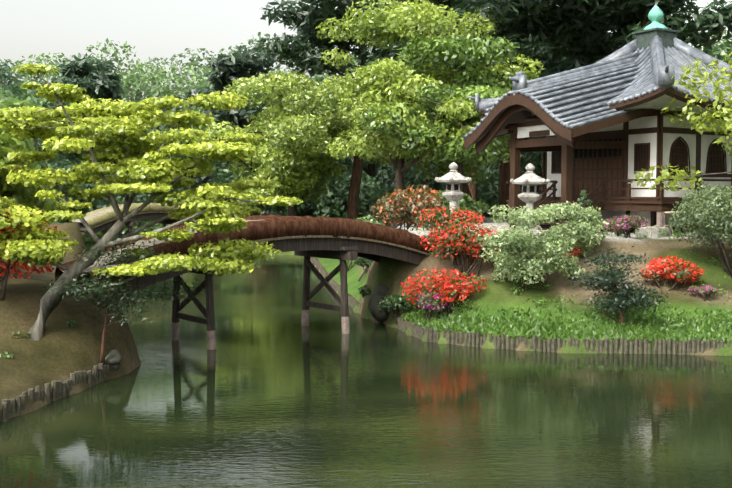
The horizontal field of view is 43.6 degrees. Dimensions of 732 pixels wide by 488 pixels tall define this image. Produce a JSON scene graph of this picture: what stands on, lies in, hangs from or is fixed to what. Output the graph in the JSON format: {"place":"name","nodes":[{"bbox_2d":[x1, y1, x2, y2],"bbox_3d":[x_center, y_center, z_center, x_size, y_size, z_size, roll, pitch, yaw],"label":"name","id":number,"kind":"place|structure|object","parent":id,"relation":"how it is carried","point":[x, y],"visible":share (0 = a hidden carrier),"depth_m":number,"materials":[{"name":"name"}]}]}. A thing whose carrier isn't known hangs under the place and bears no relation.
{"place":"outdoors","nodes":[
{"label":"outdoors","id":0,"kind":"place"},
{"bbox_2d":[62,220,259,276],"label":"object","id":1,"kind":"structure","parent":0,"point":[157,241],"depth_m":24.79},
{"bbox_2d":[358,259,366,280],"bbox_3d":[0.321,0.644,37.491,2.041,1.730,1.889,0,3,-1],"label":"trunk","id":2,"kind":"object","parent":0,"point":[364,271],"depth_m":37.13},
{"bbox_2d":[0,255,731,487],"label":"pond water","id":3,"kind":"structure","parent":0,"point":[270,391],"depth_m":17.60,"materials":[{"name":"green liquid"}]},
{"bbox_2d":[171,310,349,349],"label":"bridge post footings","id":4,"kind":"object","parent":3,"relation":"in","point":[211,336],"visible":0.19,"depth_m":26.57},
{"bbox_2d":[0,213,731,421],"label":"ground","id":5,"kind":"structure","parent":0,"point":[60,350],"depth_m":26.92,"materials":[{"name":"green plant"}]},
{"bbox_2d":[0,268,25,278],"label":"azalea","id":6,"kind":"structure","parent":5,"relation":"on","point":[21,276],"depth_m":25.22,"materials":[{"name":"red plant"}]},
{"bbox_2d":[0,98,51,163],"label":"maple","id":7,"kind":"object","parent":5,"relation":"on","point":[30,146],"visible":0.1,"depth_m":32.36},
{"bbox_2d":[0,90,60,163],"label":"tree","id":8,"kind":"object","parent":5,"relation":"on","point":[34,100],"visible":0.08,"depth_m":70.87,"materials":[{"name":"green plant"}]},
{"bbox_2d":[0,208,65,300],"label":"maple tree","id":9,"kind":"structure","parent":5,"relation":"on","point":[22,266],"depth_m":20.66,"materials":[{"name":"red plant"}]},
{"bbox_2d":[0,59,71,150],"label":"tree","id":10,"kind":"object","parent":5,"relation":"on","point":[14,82],"depth_m":88.08,"materials":[{"name":"green plant"}]},
{"bbox_2d":[0,123,72,266],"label":"maple","id":11,"kind":"object","parent":5,"relation":"on","point":[18,192],"depth_m":24.28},
{"bbox_2d":[24,148,84,227],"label":"tree","id":12,"kind":"object","parent":5,"relation":"on","point":[64,187],"visible":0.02,"depth_m":63.79,"materials":[{"name":"green plant"}]},
{"bbox_2d":[0,276,111,357],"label":"bank tufts","id":13,"kind":"object","parent":5,"relation":"on","point":[72,323],"visible":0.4,"depth_m":19.93,"materials":[{"name":"green plant"}]},
{"bbox_2d":[41,52,182,164],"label":"tree","id":14,"kind":"object","parent":5,"relation":"on","point":[103,81],"depth_m":78.54,"materials":[{"name":"green plant"}]},
{"bbox_2d":[8,38,216,164],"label":"tree","id":15,"kind":"object","parent":5,"relation":"on","point":[120,64],"depth_m":96.60,"materials":[{"name":"green plant"}]},
{"bbox_2d":[105,349,121,370],"bbox_3d":[-5.795,2.686,21.048,0.361,0.514,0.394,0,3,-6],"label":"bank rock","id":16,"kind":"object","parent":5,"relation":"on","point":[113,358],"visible":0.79,"depth_m":20.95,"materials":[{"name":"grey stone"}]},
{"bbox_2d":[42,230,205,363],"bbox_3d":[-5.274,1.191,20.581,3.433,3.061,3.037,0,3,-1],"label":"pine sapling","id":17,"kind":"object","parent":5,"relation":"on","point":[99,289],"depth_m":20.20,"materials":[{"name":"green plant"}]},
{"bbox_2d":[100,220,168,236],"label":"karikomi leaves","id":18,"kind":"object","parent":5,"relation":"on","point":[141,224],"visible":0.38,"depth_m":67.17,"materials":[{"name":"green plant"}]},
{"bbox_2d":[52,60,222,178],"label":"tree","id":19,"kind":"object","parent":5,"relation":"on","point":[160,91],"depth_m":91.07,"materials":[{"name":"green plant"}]},
{"bbox_2d":[80,213,194,237],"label":"bridge","id":20,"kind":"structure","parent":5,"relation":"on","point":[130,223],"depth_m":56.84,"materials":[{"name":"brown wood"}]},
{"bbox_2d":[68,203,182,227],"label":"bridge sod deck","id":21,"kind":"structure","parent":20,"relation":"on","point":[111,215],"depth_m":56.69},
{"bbox_2d":[73,207,122,221],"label":"bridge deck","id":22,"kind":"structure","parent":21,"relation":"on","point":[95,214],"depth_m":56.19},
{"bbox_2d":[79,212,171,228],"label":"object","id":23,"kind":"object","parent":20,"relation":"on","point":[117,218],"visible":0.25,"depth_m":56.61,"materials":[{"name":"brown wood"}]},
{"bbox_2d":[0,62,302,340],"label":"maple","id":24,"kind":"object","parent":5,"relation":"on","point":[115,121],"depth_m":20.19,"materials":[{"name":"green plant"}]},
{"bbox_2d":[154,111,212,203],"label":"tree","id":25,"kind":"object","parent":5,"relation":"on","point":[200,180],"visible":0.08,"depth_m":71.45,"materials":[{"name":"green plant"}]},
{"bbox_2d":[138,46,288,172],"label":"tree","id":26,"kind":"object","parent":5,"relation":"on","point":[220,50],"depth_m":111.54,"materials":[{"name":"green plant"}]},
{"bbox_2d":[181,44,301,181],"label":"tree","id":27,"kind":"object","parent":5,"relation":"on","point":[228,68],"depth_m":81.12,"materials":[{"name":"green plant"}]},
{"bbox_2d":[76,238,425,330],"bbox_3d":[-2.718,1.538,27.415,12.435,3.599,3.000,-2,4,-38],"label":"bridge frame","id":28,"kind":"object","parent":5,"relation":"on","point":[343,250],"visible":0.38,"depth_m":27.38,"materials":[{"name":"brown wood"}]},
{"bbox_2d":[55,215,436,291],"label":"bridge deck","id":29,"kind":"structure","parent":28,"relation":"on","point":[269,226],"depth_m":26.30,"materials":[{"name":"brown wood"}]},
{"bbox_2d":[93,235,428,295],"bbox_3d":[-2.716,0.382,27.354,12.325,1.354,2.560,-2,4,-38],"label":"beam","id":30,"kind":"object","parent":28,"relation":"on","point":[344,237],"visible":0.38,"depth_m":26.96,"materials":[{"name":"beige wood"}]},
{"bbox_2d":[202,65,333,210],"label":"tree","id":31,"kind":"object","parent":5,"relation":"on","point":[314,77],"depth_m":102.29,"materials":[{"name":"green plant"}]},
{"bbox_2d":[185,69,357,215],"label":"bright tree","id":32,"kind":"object","parent":5,"relation":"on","point":[303,162],"depth_m":65.19,"materials":[{"name":"green plant"}]},
{"bbox_2d":[261,213,286,215],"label":"karikomi leaves","id":33,"kind":"object","parent":5,"relation":"on","point":[279,214],"visible":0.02,"depth_m":68.88,"materials":[{"name":"green plant"}]},
{"bbox_2d":[212,80,354,215],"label":"tree","id":34,"kind":"object","parent":5,"relation":"on","point":[263,107],"depth_m":80.77,"materials":[{"name":"green plant"}]},
{"bbox_2d":[46,157,541,229],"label":"understory shrubs","id":35,"kind":"object","parent":5,"relation":"on","point":[334,201],"visible":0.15,"depth_m":81.14,"materials":[{"name":"green plant"}]},
{"bbox_2d":[236,32,412,187],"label":"tree","id":36,"kind":"object","parent":5,"relation":"on","point":[349,160],"depth_m":94.90,"materials":[{"name":"green plant"}]},
{"bbox_2d":[251,0,459,219],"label":"tall pine","id":37,"kind":"object","parent":5,"relation":"on","point":[306,18],"depth_m":67.17,"materials":[{"name":"green plant"}]},
{"bbox_2d":[354,256,372,267],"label":"island shrub","id":38,"kind":"object","parent":5,"relation":"on","point":[359,261],"visible":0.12,"depth_m":33.15,"materials":[{"name":"green plant"}]},
{"bbox_2d":[358,284,371,297],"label":"shrub","id":39,"kind":"object","parent":5,"relation":"on","point":[362,290],"visible":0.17,"depth_m":31.37,"materials":[{"name":"green plant"}]},
{"bbox_2d":[1,248,729,421],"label":"shore stakes","id":40,"kind":"object","parent":5,"relation":"on","point":[59,389],"visible":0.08,"depth_m":24.18,"materials":[{"name":"wood"}]},
{"bbox_2d":[355,215,388,225],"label":"karikomi leaves","id":41,"kind":"object","parent":5,"relation":"on","point":[372,220],"visible":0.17,"depth_m":63.33,"materials":[{"name":"green plant"}]},
{"bbox_2d":[368,286,388,322],"bbox_3d":[0.725,2.061,30.163,1.200,1.644,1.503,1,3,14],"label":"rock under bridge","id":42,"kind":"object","parent":5,"relation":"on","point":[378,293],"visible":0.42,"depth_m":29.66,"materials":[{"name":"grey stone"}]},
{"bbox_2d":[382,212,403,226],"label":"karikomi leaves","id":43,"kind":"object","parent":5,"relation":"on","point":[388,224],"visible":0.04,"depth_m":59.46,"materials":[{"name":"green plant"}]},
{"bbox_2d":[376,294,416,323],"bbox_3d":[1.020,2.040,28.967,1.460,0.954,1.030,0,3,-1],"label":"bush","id":44,"kind":"object","parent":5,"relation":"on","point":[396,300],"depth_m":28.69,"materials":[{"name":"green plant"}]},
{"bbox_2d":[370,184,447,230],"bbox_3d":[1.602,-1.232,34.982,2.972,2.135,2.622,0,3,-1],"label":"island shrub","id":45,"kind":"object","parent":5,"relation":"on","point":[404,202],"depth_m":34.48,"materials":[{"name":"plant"}]},
{"bbox_2d":[282,0,544,227],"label":"bright tree","id":46,"kind":"object","parent":5,"relation":"on","point":[352,104],"depth_m":48.08,"materials":[{"name":"green plant"}]},
{"bbox_2d":[387,195,445,222],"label":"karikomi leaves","id":47,"kind":"object","parent":5,"relation":"on","point":[429,196],"depth_m":40.78,"materials":[{"name":"green plant"}]},
{"bbox_2d":[416,291,445,319],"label":"pink azalea","id":48,"kind":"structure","parent":5,"relation":"on","point":[430,301],"depth_m":27.11,"materials":[{"name":"pink plant"}]},
{"bbox_2d":[400,267,485,315],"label":"azalea","id":49,"kind":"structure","parent":5,"relation":"on","point":[445,282],"depth_m":27.55,"materials":[{"name":"red plant"}]},
{"bbox_2d":[409,229,484,238],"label":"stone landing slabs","id":50,"kind":"structure","parent":5,"relation":"on","point":[419,232],"depth_m":31.57,"materials":[{"name":"grey stone"}]},
{"bbox_2d":[414,206,485,235],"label":"azalea","id":51,"kind":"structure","parent":5,"relation":"on","point":[436,219],"depth_m":30.23,"materials":[{"name":"red plant"}]},
{"bbox_2d":[362,34,538,191],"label":"bright tree","id":52,"kind":"object","parent":5,"relation":"on","point":[441,50],"depth_m":45.71,"materials":[{"name":"green plant"}]},
{"bbox_2d":[435,162,471,227],"bbox_3d":[3.183,-1.670,33.324,1.400,2.624,1.404,0,3,-1],"label":"stone lantern","id":53,"kind":"object","parent":5,"relation":"on","point":[453,176],"visible":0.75,"depth_m":33.04,"materials":[{"name":"grey stone"}]},
{"bbox_2d":[447,184,460,189],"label":"stone lantern openings","id":54,"kind":"object","parent":53,"relation":"attached to","point":[449,186],"visible":0.58,"depth_m":33.06,"materials":[{"name":"black"}]},
{"bbox_2d":[358,0,550,200],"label":"tall pine","id":55,"kind":"object","parent":5,"relation":"on","point":[376,1],"depth_m":64.15,"materials":[{"name":"plant"}]},
{"bbox_2d":[359,0,554,197],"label":"tree","id":56,"kind":"object","parent":5,"relation":"on","point":[529,53],"depth_m":50.52,"materials":[{"name":"green plant"}]},
{"bbox_2d":[431,190,489,215],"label":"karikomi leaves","id":57,"kind":"object","parent":5,"relation":"on","point":[469,203],"visible":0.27,"depth_m":46.19,"materials":[{"name":"green plant"}]},
{"bbox_2d":[420,217,502,281],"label":"azalea","id":58,"kind":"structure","parent":5,"relation":"on","point":[450,238],"depth_m":28.79,"materials":[{"name":"red plant"}]},
{"bbox_2d":[480,52,543,216],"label":"tree","id":59,"kind":"object","parent":5,"relation":"on","point":[528,160],"depth_m":86.88,"materials":[{"name":"green plant"}]},
{"bbox_2d":[396,0,642,218],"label":"pine","id":60,"kind":"object","parent":5,"relation":"on","point":[538,19],"depth_m":50.76,"materials":[{"name":"plant"}]},
{"bbox_2d":[510,163,549,233],"bbox_3d":[5.792,-1.548,32.355,1.452,2.624,1.322,0,3,-1],"label":"stone lantern","id":61,"kind":"object","parent":5,"relation":"on","point":[529,178],"visible":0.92,"depth_m":32.09,"materials":[{"name":"grey stone"}]},
{"bbox_2d":[523,186,537,191],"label":"stone lantern openings","id":62,"kind":"object","parent":61,"relation":"attached to","point":[525,188],"visible":0.54,"depth_m":32.13,"materials":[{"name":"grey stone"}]},
{"bbox_2d":[520,152,541,199],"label":"tree","id":63,"kind":"object","parent":5,"relation":"on","point":[535,164],"depth_m":99.39,"materials":[{"name":"green plant"}]},
{"bbox_2d":[475,203,591,289],"bbox_3d":[5.105,0.235,27.768,3.573,2.951,3.337,0,3,-1],"label":"bush","id":64,"kind":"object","parent":5,"relation":"on","point":[504,239],"depth_m":27.44,"materials":[{"name":"green plant"}]},
{"bbox_2d":[416,211,695,236],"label":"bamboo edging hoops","id":65,"kind":"object","parent":5,"relation":"on","point":[606,229],"visible":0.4,"depth_m":31.61,"materials":[{"name":"brown wood"}]},
{"bbox_2d":[389,238,731,342],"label":"bank grass blades","id":66,"kind":"object","parent":5,"relation":"on","point":[552,327],"visible":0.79,"depth_m":25.77,"materials":[{"name":"green plant"}]},
{"bbox_2d":[497,9,630,84],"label":"tree","id":67,"kind":"object","parent":5,"relation":"on","point":[597,48],"depth_m":58.54,"materials":[{"name":"green plant"}]},
{"bbox_2d":[410,226,731,330],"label":"small slope plants","id":68,"kind":"object","parent":5,"relation":"on","point":[681,325],"visible":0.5,"depth_m":27.78,"materials":[{"name":"green plant"}]},
{"bbox_2d":[536,201,607,257],"bbox_3d":[6.763,-0.275,29.413,2.202,2.240,2.652,0,3,-1],"label":"bush","id":69,"kind":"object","parent":5,"relation":"on","point":[588,216],"depth_m":29.38,"materials":[{"name":"green plant"}]},
{"bbox_2d":[567,266,577,280],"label":"shrub","id":70,"kind":"object","parent":5,"relation":"on","point":[570,278],"visible":0.21,"depth_m":28.35,"materials":[{"name":"green plant"}]},
{"bbox_2d":[565,244,582,258],"bbox_3d":[6.434,0.338,29.449,0.928,0.774,1.104,0,3,-1],"label":"flowering shrub","id":71,"kind":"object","parent":5,"relation":"on","point":[574,251],"depth_m":29.13,"materials":[{"name":"red plant"}]},
{"bbox_2d":[570,189,597,220],"bbox_3d":[7.592,-0.947,31.988,1.150,1.949,1.188,0,3,-1],"label":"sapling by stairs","id":72,"kind":"object","parent":5,"relation":"on","point":[581,204],"depth_m":31.95,"materials":[{"name":"green plant"}]},
{"bbox_2d":[509,210,713,230],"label":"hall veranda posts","id":73,"kind":"object","parent":5,"relation":"on","point":[660,221],"visible":0.06,"depth_m":32.21,"materials":[{"name":"brown wood"}]},
{"bbox_2d":[525,45,702,166],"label":"tree","id":74,"kind":"object","parent":5,"relation":"on","point":[533,154],"visible":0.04,"depth_m":67.40,"materials":[{"name":"green plant"}]},
{"bbox_2d":[505,109,731,231],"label":"timber frame","id":75,"kind":"object","parent":5,"relation":"on","point":[604,200],"visible":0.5,"depth_m":34.52,"materials":[{"name":"brown wood"}]},
{"bbox_2d":[488,71,639,128],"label":"roof tiles","id":76,"kind":"object","parent":75,"relation":"on","point":[586,99],"visible":0.06,"depth_m":33.45,"materials":[{"name":"grey tile"}]},
{"bbox_2d":[464,87,725,152],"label":"roof fascia","id":77,"kind":"structure","parent":75,"relation":"attached to","point":[510,109],"depth_m":33.03,"materials":[{"name":"brown wood"}]},
{"bbox_2d":[463,35,731,137],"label":"roof tiles","id":78,"kind":"object","parent":75,"relation":"on","point":[655,65],"visible":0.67,"depth_m":34.35,"materials":[{"name":"grey tile"}]},
{"bbox_2d":[632,28,678,48],"bbox_3d":[11.838,-8.335,37.455,1.350,0.720,1.350,-2,4,-31],"label":"finial base","id":79,"kind":"object","parent":78,"relation":"on","point":[645,37],"visible":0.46,"depth_m":37.05,"materials":[{"name":"metal"}]},
{"bbox_2d":[644,5,667,29],"bbox_3d":[11.838,-9.244,37.406,1.000,1.100,1.000,-2,4,-31],"label":"roof finial","id":80,"kind":"object","parent":79,"relation":"on","point":[655,15],"visible":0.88,"depth_m":37.18,"materials":[{"name":"teal metal"}]},
{"bbox_2d":[575,137,621,194],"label":"hall doors","id":81,"kind":"structure","parent":75,"relation":"in","point":[599,174],"depth_m":36.26,"materials":[{"name":"brown wood"}]},
{"bbox_2d":[537,138,726,232],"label":"windows","id":82,"kind":"structure","parent":75,"relation":"in","point":[544,226],"depth_m":35.22,"materials":[{"name":"brown wood"}]},
{"bbox_2d":[619,95,731,113],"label":"roof soffit","id":83,"kind":"structure","parent":75,"relation":"attached to","point":[663,101],"depth_m":32.25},
{"bbox_2d":[604,214,647,237],"bbox_3d":[8.811,-0.516,31.184,1.489,1.029,1.033,0,3,-1],"label":"flowering bush","id":84,"kind":"object","parent":5,"relation":"on","point":[626,222],"depth_m":30.98,"materials":[{"name":"plant"}]},
{"bbox_2d":[545,0,731,75],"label":"pine","id":85,"kind":"object","parent":5,"relation":"on","point":[718,21],"depth_m":47.63,"materials":[{"name":"green plant"}]},
{"bbox_2d":[635,226,671,237],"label":"stone step","id":86,"kind":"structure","parent":5,"relation":"on","point":[655,230],"depth_m":31.93,"materials":[{"name":"grey stone"}]},
{"bbox_2d":[597,30,731,64],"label":"tree","id":87,"kind":"object","parent":5,"relation":"on","point":[724,49],"depth_m":80.46,"materials":[{"name":"green plant"}]},
{"bbox_2d":[637,255,704,290],"bbox_3d":[9.345,0.995,27.921,2.051,1.274,1.499,0,3,-1],"label":"flowering bush","id":88,"kind":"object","parent":5,"relation":"on","point":[682,271],"depth_m":27.79,"materials":[{"name":"red plant"}]},
{"bbox_2d":[631,52,731,191],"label":"maple","id":89,"kind":"object","parent":5,"relation":"on","point":[724,112],"depth_m":30.35,"materials":[{"name":"plant"}]},
{"bbox_2d":[669,183,731,277],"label":"trimmed shrub","id":90,"kind":"object","parent":5,"relation":"on","point":[716,204],"depth_m":28.55,"materials":[{"name":"green plant"}]},
{"bbox_2d":[688,285,718,300],"bbox_3d":[10.034,1.533,27.219,0.837,0.642,0.673,0,3,-1],"label":"pink azalea","id":91,"kind":"object","parent":5,"relation":"on","point":[710,289],"depth_m":27.12,"materials":[{"name":"pink plant"}]},
{"bbox_2d":[695,31,731,64],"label":"tree","id":92,"kind":"object","parent":5,"relation":"on","point":[716,50],"visible":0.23,"depth_m":64.74,"materials":[{"name":"green plant"}]},
{"bbox_2d":[0,0,731,107],"label":"sky","id":93,"kind":"structure","parent":0,"point":[164,29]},
{"bbox_2d":[572,247,667,323],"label":"shrub","id":94,"kind":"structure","parent":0,"point":[601,280],"depth_m":25.57,"materials":[{"name":"green plant"}]},
{"bbox_2d":[517,116,731,226],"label":"hall plaster walls","id":95,"kind":"structure","parent":0,"point":[651,138],"depth_m":34.44,"materials":[{"name":"white paint"}]},
{"label":"ground surface","id":96,"kind":"structure","parent":0,"visible":0},
{"bbox_2d":[5,65,498,215],"bbox_3d":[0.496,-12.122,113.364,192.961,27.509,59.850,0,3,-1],"label":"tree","id":97,"kind":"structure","parent":96,"relation":"on","point":[308,210],"depth_m":118.21,"materials":[{"name":"green plant"}]}
]}

